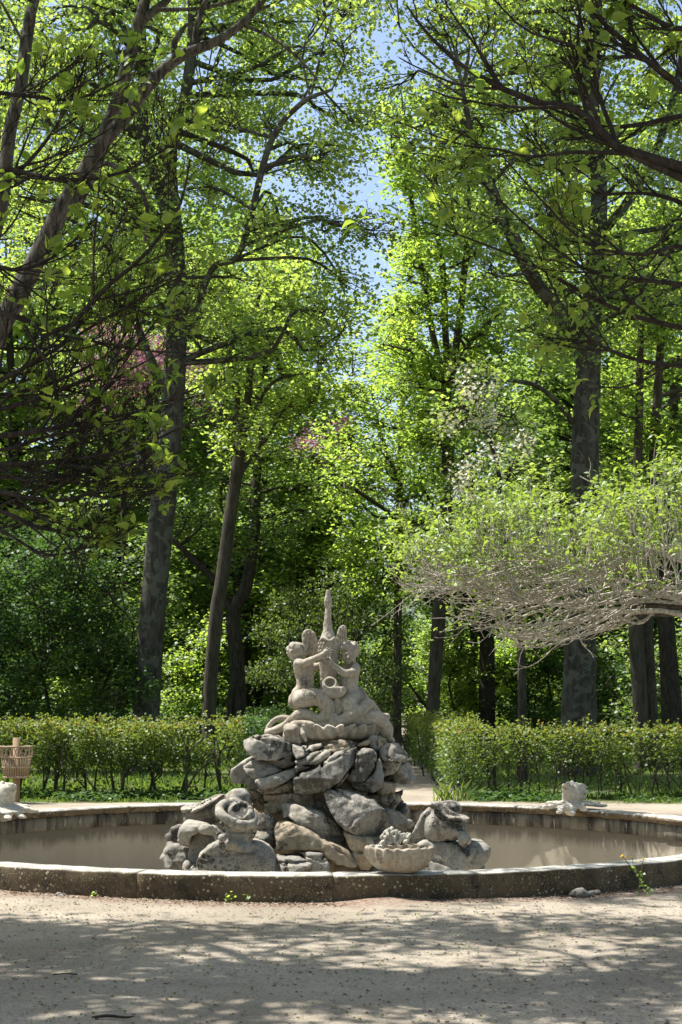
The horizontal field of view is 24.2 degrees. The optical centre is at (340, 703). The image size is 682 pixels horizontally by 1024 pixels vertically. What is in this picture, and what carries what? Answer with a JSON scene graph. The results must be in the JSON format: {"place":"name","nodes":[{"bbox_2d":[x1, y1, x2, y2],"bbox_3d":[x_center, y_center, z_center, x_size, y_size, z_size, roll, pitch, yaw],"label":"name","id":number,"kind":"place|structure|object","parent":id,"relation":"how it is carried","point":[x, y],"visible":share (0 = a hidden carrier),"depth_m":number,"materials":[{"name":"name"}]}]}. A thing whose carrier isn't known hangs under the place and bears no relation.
{"place":"outdoors","nodes":[
{"label":"outdoors","id":0,"kind":"place"},
{"bbox_2d":[0,713,681,1023],"bbox_3d":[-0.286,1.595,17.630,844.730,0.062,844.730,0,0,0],"label":"ground","id":1,"kind":"structure","parent":0,"point":[420,789],"depth_m":10.05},
{"bbox_2d":[0,738,33,801],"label":"litter basket","id":2,"kind":"object","parent":1,"relation":"on","point":[14,762],"visible":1,"depth_m":25.28,"materials":[{"name":"brown wood"}]},
{"bbox_2d":[0,603,91,744],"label":"woodland shrub","id":3,"kind":"object","parent":1,"relation":"on","point":[35,692],"visible":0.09,"depth_m":56.99,"materials":[{"name":"green plant"}]},
{"bbox_2d":[0,249,95,680],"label":"woodland tree","id":4,"kind":"object","parent":1,"relation":"on","point":[4,368],"visible":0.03,"depth_m":66.99,"materials":[{"name":"green plant"}]},
{"bbox_2d":[0,1,112,590],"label":"woodland tree","id":5,"kind":"object","parent":1,"relation":"on","point":[1,125],"visible":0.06,"depth_m":69.46,"materials":[{"name":"green plant"}]},
{"bbox_2d":[24,638,104,717],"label":"woodland shrub","id":6,"kind":"object","parent":1,"relation":"on","point":[58,689],"visible":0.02,"depth_m":73.28,"materials":[{"name":"green plant"}]},
{"bbox_2d":[53,973,76,974],"bbox_3d":[-1.615,1.588,9.307,0.143,0.012,0.012,0,0,-4],"label":"stick","id":7,"kind":"object","parent":1,"relation":"on","point":[66,973],"visible":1,"depth_m":9.31,"materials":[{"name":"brown wood"}]},
{"bbox_2d":[48,673,89,714],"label":"woodland shrub","id":8,"kind":"object","parent":1,"relation":"on","point":[68,696],"visible":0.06,"depth_m":102.01,"materials":[{"name":"green plant"}]},
{"bbox_2d":[0,167,140,732],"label":"woodland tree","id":9,"kind":"object","parent":1,"relation":"on","point":[12,441],"visible":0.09,"depth_m":57.96,"materials":[{"name":"green plant"}]},
{"bbox_2d":[0,521,183,772],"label":"shrub","id":10,"kind":"object","parent":1,"relation":"on","point":[70,609],"visible":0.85,"depth_m":35.78,"materials":[{"name":"green plant"}]},
{"bbox_2d":[21,378,174,698],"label":"woodland tree","id":11,"kind":"object","parent":1,"relation":"on","point":[80,509],"depth_m":76.86,"materials":[{"name":"green plant"}]},
{"bbox_2d":[0,479,198,760],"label":"shrub","id":12,"kind":"object","parent":1,"relation":"on","point":[172,584],"visible":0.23,"depth_m":43.67,"materials":[{"name":"green plant"}]},
{"bbox_2d":[2,0,218,705],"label":"woodland tree","id":13,"kind":"object","parent":1,"relation":"on","point":[108,32],"visible":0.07,"depth_m":71.15,"materials":[{"name":"green plant"}]},
{"bbox_2d":[92,1014,133,1018],"bbox_3d":[-1.155,1.585,8.037,0.211,0.020,0.037,0,0,4],"label":"stick","id":14,"kind":"object","parent":1,"relation":"on","point":[109,1015],"visible":1,"depth_m":8.03,"materials":[{"name":"brown wood"}]},
{"bbox_2d":[0,28,248,581],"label":"spray tree","id":15,"kind":"object","parent":1,"relation":"on","point":[126,314],"visible":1,"depth_m":9.23,"materials":[{"name":"green plant"}]},
{"bbox_2d":[0,708,249,793],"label":"clipped hedge","id":16,"kind":"object","parent":1,"relation":"on","point":[185,753],"visible":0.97,"depth_m":26.71,"materials":[{"name":"green plant"}]},
{"bbox_2d":[0,136,260,745],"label":"woodland tree","id":17,"kind":"object","parent":1,"relation":"on","point":[21,414],"visible":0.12,"depth_m":56.41,"materials":[{"name":"green plant"}]},
{"bbox_2d":[64,601,227,731],"bbox_3d":[-7.388,-1.232,62.004,5.702,5.989,8.152,0,0,41],"label":"woodland shrub","id":18,"kind":"object","parent":1,"relation":"on","point":[127,697],"visible":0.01,"depth_m":61.38,"materials":[{"name":"green plant"}]},
{"bbox_2d":[51,318,241,743],"bbox_3d":[-5.467,-4.772,44.765,5.773,12.947,5.367,0,0,0],"label":"redbud tree","id":19,"kind":"object","parent":1,"relation":"on","point":[157,341],"visible":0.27,"depth_m":44.41,"materials":[{"name":"pink plant"}]},
{"bbox_2d":[0,699,295,750],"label":"clipped hedge","id":20,"kind":"object","parent":1,"relation":"on","point":[200,710],"visible":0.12,"depth_m":48.40,"materials":[{"name":"green plant"}]},
{"bbox_2d":[55,234,248,710],"bbox_3d":[-7.621,-8.536,63.760,7.912,20.485,9.686,0,0,-31],"label":"woodland tree","id":21,"kind":"object","parent":1,"relation":"on","point":[140,574],"visible":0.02,"depth_m":63.09,"materials":[{"name":"green plant"}]},
{"bbox_2d":[161,656,226,726],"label":"woodland shrub","id":22,"kind":"object","parent":1,"relation":"on","point":[188,696],"visible":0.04,"depth_m":75.97,"materials":[{"name":"green plant"}]},
{"bbox_2d":[0,0,397,347],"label":"arching tree","id":23,"kind":"object","parent":1,"relation":"on","point":[144,15],"visible":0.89,"depth_m":14.97,"materials":[{"name":"brown plant"}]},
{"bbox_2d":[160,605,251,741],"bbox_3d":[-4.590,-0.753,49.896,3.686,4.869,4.741,0,0,0],"label":"shrub","id":24,"kind":"object","parent":1,"relation":"on","point":[181,664],"visible":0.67,"depth_m":49.51,"materials":[{"name":"green plant"}]},
{"bbox_2d":[0,0,431,773],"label":"plane tree","id":25,"kind":"object","parent":1,"relation":"on","point":[154,586],"visible":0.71,"depth_m":35.21,"materials":[{"name":"green plant"}]},
{"bbox_2d":[164,431,283,701],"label":"woodland tree","id":26,"kind":"object","parent":1,"relation":"on","point":[198,573],"visible":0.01,"depth_m":88.18,"materials":[{"name":"green plant"}]},
{"bbox_2d":[131,0,320,613],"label":"woodland tree","id":27,"kind":"object","parent":1,"relation":"on","point":[224,174],"visible":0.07,"depth_m":73.95,"materials":[{"name":"green plant"}]},
{"bbox_2d":[225,891,235,901],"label":"seedling","id":28,"kind":"object","parent":1,"relation":"on","point":[228,897],"visible":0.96,"depth_m":12.74,"materials":[{"name":"green plant"}]},
{"bbox_2d":[118,191,363,714],"bbox_3d":[-3.468,-7.663,53.578,8.634,18.718,7.999,0,0,-12],"label":"woodland tree","id":29,"kind":"object","parent":1,"relation":"on","point":[247,607],"visible":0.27,"depth_m":53.19,"materials":[{"name":"green plant"}]},
{"bbox_2d":[147,396,336,759],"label":"gnarled tree","id":30,"kind":"object","parent":1,"relation":"on","point":[236,694],"visible":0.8,"depth_m":43.92,"materials":[{"name":"green plant"}]},
{"bbox_2d":[181,346,322,685],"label":"woodland tree","id":31,"kind":"object","parent":1,"relation":"on","point":[245,510],"depth_m":78.48,"materials":[{"name":"green plant"}]},
{"bbox_2d":[166,577,338,734],"bbox_3d":[-3.191,-1.503,60.685,7.456,6.456,7.772,0,0,6],"label":"woodland shrub","id":32,"kind":"object","parent":1,"relation":"on","point":[265,701],"visible":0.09,"depth_m":59.73,"materials":[{"name":"green plant"}]},
{"bbox_2d":[237,705,293,788],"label":"clipped hedge","id":33,"kind":"object","parent":1,"relation":"on","point":[257,722],"visible":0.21,"depth_m":29.33,"materials":[{"name":"green plant"}]},
{"bbox_2d":[158,269,373,706],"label":"woodland tree","id":34,"kind":"object","parent":1,"relation":"on","point":[256,694],"visible":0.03,"depth_m":66.80,"materials":[{"name":"green plant"}]},
{"bbox_2d":[185,222,392,756],"bbox_3d":[-1.553,-5.326,41.148,5.984,14.056,7.845,0,0,0],"label":"slender tree","id":35,"kind":"object","parent":1,"relation":"on","point":[308,398],"visible":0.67,"depth_m":40.83,"materials":[{"name":"green plant"}]},
{"bbox_2d":[251,627,336,715],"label":"woodland shrub","id":36,"kind":"object","parent":1,"relation":"on","point":[272,688],"visible":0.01,"depth_m":77.10,"materials":[{"name":"green plant"}]},
{"bbox_2d":[270,505,343,653],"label":"woodland tree","id":37,"kind":"object","parent":1,"relation":"on","point":[317,590],"visible":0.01,"depth_m":109.41,"materials":[{"name":"green plant"}]},
{"bbox_2d":[229,409,408,710],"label":"young tree","id":38,"kind":"object","parent":1,"relation":"on","point":[312,569],"visible":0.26,"depth_m":52.13,"materials":[{"name":"green plant"}]},
{"bbox_2d":[274,399,382,627],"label":"redbud tree","id":39,"kind":"object","parent":1,"relation":"on","point":[315,444],"visible":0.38,"depth_m":51.10,"materials":[{"name":"green plant"}]},
{"bbox_2d":[0,719,661,762],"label":"ground cover","id":40,"kind":"object","parent":1,"relation":"on","point":[502,744],"visible":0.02,"depth_m":45.60,"materials":[{"name":"green plant"}]},
{"bbox_2d":[243,566,423,736],"bbox_3d":[-0.378,-1.347,47.937,5.938,6.058,5.623,0,0,0],"label":"shrub","id":41,"kind":"object","parent":1,"relation":"on","point":[379,678],"visible":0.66,"depth_m":47.47,"materials":[{"name":"green plant"}]},
{"bbox_2d":[277,637,391,713],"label":"woodland shrub","id":42,"kind":"object","parent":1,"relation":"on","point":[367,653],"visible":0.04,"depth_m":92.63,"materials":[{"name":"green plant"}]},
{"bbox_2d":[283,635,390,714],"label":"woodland shrub","id":43,"kind":"object","parent":1,"relation":"on","point":[374,644],"visible":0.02,"depth_m":104.67,"materials":[{"name":"green plant"}]},
{"bbox_2d":[0,802,681,902],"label":"fountain basin","id":44,"kind":"object","parent":1,"relation":"on","point":[117,851],"visible":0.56,"depth_m":19.57,"materials":[{"name":"stone"}]},
{"bbox_2d":[0,781,38,821],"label":"rim mask","id":45,"kind":"object","parent":44,"relation":"on","point":[9,808],"visible":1,"depth_m":19.82,"materials":[{"name":"stone"}]},
{"bbox_2d":[160,788,251,870],"bbox_3d":[-1.490,1.771,16.894,0.981,1.723,1.053,0,0,40],"label":"carved sea beast","id":46,"kind":"object","parent":44,"relation":"on","point":[190,838],"visible":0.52,"depth_m":16.55,"materials":[{"name":"stone"}]},
{"bbox_2d":[196,788,275,871],"bbox_3d":[-1.063,1.381,16.138,0.806,1.027,0.863,0,0,0],"label":"grotesque head boulder","id":47,"kind":"object","parent":44,"relation":"on","point":[236,846],"visible":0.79,"depth_m":15.94,"materials":[{"name":"stone"}]},
{"bbox_2d":[231,590,415,871],"bbox_3d":[-0.186,0.680,17.323,2.011,3.828,2.379,0,0,0],"label":"fountain sculpture","id":48,"kind":"object","parent":44,"relation":"on","point":[322,786],"visible":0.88,"depth_m":16.85,"materials":[{"name":"stone"}]},
{"bbox_2d":[365,826,434,872],"bbox_3d":[0.479,1.199,12.979,0.572,0.378,0.457,0,0,0],"label":"rim shell","id":49,"kind":"object","parent":44,"relation":"on","point":[384,855],"visible":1,"depth_m":12.85,"materials":[{"name":"stone"}]},
{"bbox_2d":[409,800,490,870],"bbox_3d":[1.124,1.464,16.395,0.814,0.923,0.927,0,0,0],"label":"grotesque head boulder","id":50,"kind":"object","parent":44,"relation":"on","point":[441,827],"visible":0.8,"depth_m":16.14,"materials":[{"name":"stone"}]},
{"bbox_2d":[542,780,607,815],"bbox_3d":[3.052,1.248,20.761,0.850,0.469,0.584,0,0,0],"label":"rim mask","id":51,"kind":"object","parent":44,"relation":"on","point":[571,802],"visible":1,"depth_m":20.69,"materials":[{"name":"stone"}]},
{"bbox_2d":[0,755,681,802],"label":"grass","id":52,"kind":"structure","parent":1,"relation":"on","point":[174,782],"depth_m":30.00,"materials":[{"name":"green plant"}]},
{"bbox_2d":[0,894,681,1023],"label":"moss tufts","id":53,"kind":"object","parent":1,"relation":"on","point":[297,956],"visible":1,"depth_m":10.01,"materials":[{"name":"green plant"}]},
{"bbox_2d":[0,884,681,1023],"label":"leaf litter","id":54,"kind":"object","parent":1,"relation":"on","point":[346,948],"visible":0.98,"depth_m":10.59,"materials":[{"name":"brown plant"}]},
{"bbox_2d":[20,783,681,802],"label":"ground ivy","id":55,"kind":"object","parent":1,"relation":"on","point":[202,794],"visible":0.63,"depth_m":26.16,"materials":[{"name":"green plant"}]},
{"bbox_2d":[293,303,470,746],"bbox_3d":[1.344,-5.523,47.229,5.361,14.447,8.786,0,0,0],"label":"young tree","id":56,"kind":"object","parent":1,"relation":"on","point":[387,462],"visible":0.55,"depth_m":46.23,"materials":[{"name":"green plant"}]},
{"bbox_2d":[348,509,425,707],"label":"woodland tree","id":57,"kind":"object","parent":1,"relation":"on","point":[388,629],"visible":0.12,"depth_m":108.39,"materials":[{"name":"green plant"}]},
{"bbox_2d":[348,617,429,708],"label":"woodland shrub","id":58,"kind":"object","parent":1,"relation":"on","point":[419,622],"visible":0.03,"depth_m":113.20,"materials":[{"name":"green plant"}]},
{"bbox_2d":[374,594,424,699],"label":"woodland tree","id":59,"kind":"object","parent":1,"relation":"on","point":[406,617],"visible":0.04,"depth_m":135.09,"materials":[{"name":"green plant"}]},
{"bbox_2d":[370,635,468,726],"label":"woodland shrub","id":60,"kind":"object","parent":1,"relation":"on","point":[419,687],"visible":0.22,"depth_m":103.21,"materials":[{"name":"green plant"}]},
{"bbox_2d":[377,619,468,717],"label":"woodland shrub","id":61,"kind":"object","parent":1,"relation":"on","point":[425,702],"visible":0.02,"depth_m":115.38,"materials":[{"name":"green plant"}]},
{"bbox_2d":[328,76,538,715],"bbox_3d":[2.376,-7.549,42.118,5.630,18.502,7.180,0,0,0],"label":"maple tree","id":62,"kind":"object","parent":1,"relation":"on","point":[417,303],"visible":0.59,"depth_m":41.10,"materials":[{"name":"green plant"}]},
{"bbox_2d":[414,601,453,685],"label":"woodland tree","id":63,"kind":"object","parent":1,"relation":"on","point":[423,616],"visible":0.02,"depth_m":152.85,"materials":[{"name":"green plant"}]},
{"bbox_2d":[391,625,479,715],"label":"woodland shrub","id":64,"kind":"object","parent":1,"relation":"on","point":[419,691],"visible":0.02,"depth_m":122.09,"materials":[{"name":"green plant"}]},
{"bbox_2d":[420,550,464,690],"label":"woodland tree","id":65,"kind":"object","parent":1,"relation":"on","point":[431,623],"depth_m":134.80,"materials":[{"name":"green plant"}]},
{"bbox_2d":[394,707,490,794],"bbox_3d":[2.018,0.860,35.077,1.357,1.599,17.939,0,0,0],"label":"clipped hedge","id":66,"kind":"object","parent":1,"relation":"on","point":[445,744],"visible":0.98,"depth_m":28.32,"materials":[{"name":"green plant"}]},
{"bbox_2d":[406,624,514,717],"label":"woodland shrub","id":67,"kind":"object","parent":1,"relation":"on","point":[422,634],"visible":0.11,"depth_m":89.74,"materials":[{"name":"green plant"}]},
{"bbox_2d":[408,622,514,733],"bbox_3d":[3.838,-0.457,49.858,3.451,4.276,4.042,0,0,0],"label":"shrub","id":68,"kind":"object","parent":1,"relation":"on","point":[453,666],"visible":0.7,"depth_m":49.97,"materials":[{"name":"green plant"}]},
{"bbox_2d":[379,365,543,714],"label":"woodland tree","id":69,"kind":"object","parent":1,"relation":"on","point":[427,610],"visible":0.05,"depth_m":91.90,"materials":[{"name":"green plant"}]},
{"bbox_2d":[402,490,523,733],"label":"young tree","id":70,"kind":"object","parent":1,"relation":"on","point":[425,600],"visible":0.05,"depth_m":51.91,"materials":[{"name":"green plant"}]},
{"bbox_2d":[445,459,525,703],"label":"woodland tree","id":71,"kind":"object","parent":1,"relation":"on","point":[471,533],"depth_m":107.23,"materials":[{"name":"green plant"}]},
{"bbox_2d":[428,499,567,754],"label":"ivy clad tree","id":72,"kind":"object","parent":1,"relation":"on","point":[487,687],"visible":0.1,"depth_m":48.79,"materials":[{"name":"green plant"}]},
{"bbox_2d":[329,0,681,777],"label":"plane tree","id":73,"kind":"object","parent":1,"relation":"on","point":[579,690],"visible":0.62,"depth_m":33.68,"materials":[{"name":"green plant"}]},
{"bbox_2d":[335,0,681,418],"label":"spray tree","id":74,"kind":"object","parent":1,"relation":"on","point":[571,197],"visible":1,"depth_m":9.25,"materials":[{"name":"green plant"}]},
{"bbox_2d":[455,633,562,739],"bbox_3d":[7.295,-0.697,62.246,4.986,4.859,6.361,0,0,36],"label":"woodland shrub","id":75,"kind":"object","parent":1,"relation":"on","point":[509,652],"visible":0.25,"depth_m":61.34,"materials":[{"name":"green plant"}]},
{"bbox_2d":[407,342,621,783],"bbox_3d":[3.371,-2.779,30.830,4.543,8.959,4.561,0,0,0],"label":"flowering ash","id":76,"kind":"object","parent":1,"relation":"on","point":[484,420],"visible":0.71,"depth_m":30.88,"materials":[{"name":"green plant"}]},
{"bbox_2d":[477,648,562,726],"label":"woodland shrub","id":77,"kind":"object","parent":1,"relation":"on","point":[517,688],"visible":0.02,"depth_m":74.11,"materials":[{"name":"green plant"}]},
{"bbox_2d":[365,432,681,675],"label":"umbrella tree","id":78,"kind":"object","parent":1,"relation":"on","point":[480,578],"visible":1,"depth_m":21.25,"materials":[{"name":"green plant"}]},
{"bbox_2d":[429,0,653,727],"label":"woodland tree","id":79,"kind":"object","parent":1,"relation":"on","point":[532,126],"visible":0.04,"depth_m":74.04,"materials":[{"name":"green plant"}]},
{"bbox_2d":[476,636,632,745],"bbox_3d":[7.012,-0.237,49.879,5.930,3.837,5.863,0,0,0],"label":"shrub","id":80,"kind":"object","parent":1,"relation":"on","point":[545,666],"visible":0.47,"depth_m":49.13,"materials":[{"name":"green plant"}]},
{"bbox_2d":[455,139,681,674],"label":"woodland tree","id":81,"kind":"object","parent":1,"relation":"on","point":[556,383],"visible":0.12,"depth_m":55.48,"materials":[{"name":"green plant"}]},
{"bbox_2d":[464,270,673,690],"bbox_3d":[9.476,-7.911,65.007,8.789,19.222,8.799,0,0,-36],"label":"woodland tree","id":82,"kind":"object","parent":1,"relation":"on","point":[565,419],"visible":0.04,"depth_m":64.47,"materials":[{"name":"green plant"}]},
{"bbox_2d":[471,712,681,798],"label":"clipped hedge","id":83,"kind":"object","parent":1,"relation":"on","point":[619,753],"visible":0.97,"depth_m":26.59,"materials":[{"name":"green plant"}]},
{"bbox_2d":[569,887,594,897],"bbox_3d":[2.005,1.583,13.228,0.200,0.097,0.152,0,0,-26],"label":"stone","id":84,"kind":"object","parent":1,"relation":"on","point":[579,892],"visible":0.99,"depth_m":13.18,"materials":[{"name":"stone"}]},
{"bbox_2d":[509,698,661,750],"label":"clipped hedge","id":85,"kind":"object","parent":1,"relation":"on","point":[539,713],"visible":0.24,"depth_m":46.51,"materials":[{"name":"green plant"}]},
{"bbox_2d":[499,575,681,728],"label":"woodland shrub","id":86,"kind":"object","parent":1,"relation":"on","point":[555,684],"visible":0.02,"depth_m":59.49,"materials":[{"name":"green plant"}]},
{"bbox_2d":[523,338,658,706],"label":"woodland tree","id":87,"kind":"object","parent":1,"relation":"on","point":[599,498],"depth_m":76.73,"materials":[{"name":"green plant"}]},
{"bbox_2d":[554,196,681,684],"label":"woodland tree","id":88,"kind":"object","parent":1,"relation":"on","point":[604,446],"visible":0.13,"depth_m":54.15,"materials":[{"name":"green plant"}]},
{"bbox_2d":[562,157,681,771],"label":"twin trunk tree","id":89,"kind":"object","parent":1,"relation":"on","point":[643,671],"visible":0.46,"depth_m":36.95,"materials":[{"name":"green plant"}]},
{"bbox_2d":[566,0,681,583],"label":"woodland tree","id":90,"kind":"object","parent":1,"relation":"on","point":[660,86],"visible":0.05,"depth_m":70.78,"materials":[{"name":"green plant"}]},
{"bbox_2d":[620,854,652,896],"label":"buttercup plant","id":91,"kind":"object","parent":1,"relation":"on","point":[640,879],"visible":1,"depth_m":12.68,"materials":[{"name":"green plant"}]},
{"bbox_2d":[596,617,681,753],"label":"shrub","id":92,"kind":"object","parent":1,"relation":"on","point":[628,712],"visible":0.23,"depth_m":45.21,"materials":[{"name":"green plant"}]},
{"bbox_2d":[599,251,681,678],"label":"woodland tree","id":93,"kind":"object","parent":1,"relation":"on","point":[626,432],"visible":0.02,"depth_m":65.62,"materials":[{"name":"green plant"}]},
{"bbox_2d":[612,384,681,768],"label":"dark tree","id":94,"kind":"object","parent":1,"relation":"on","point":[671,699],"visible":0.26,"depth_m":38.81,"materials":[{"name":"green plant"}]},
{"bbox_2d":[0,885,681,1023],"bbox_3d":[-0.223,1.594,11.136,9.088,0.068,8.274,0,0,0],"label":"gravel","id":95,"kind":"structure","parent":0,"point":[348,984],"depth_m":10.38,"materials":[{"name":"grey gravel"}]},
{"bbox_2d":[0,0,681,708],"label":"sky","id":96,"kind":"structure","parent":0,"point":[379,37],"materials":[{"name":"blue"}]}
]}

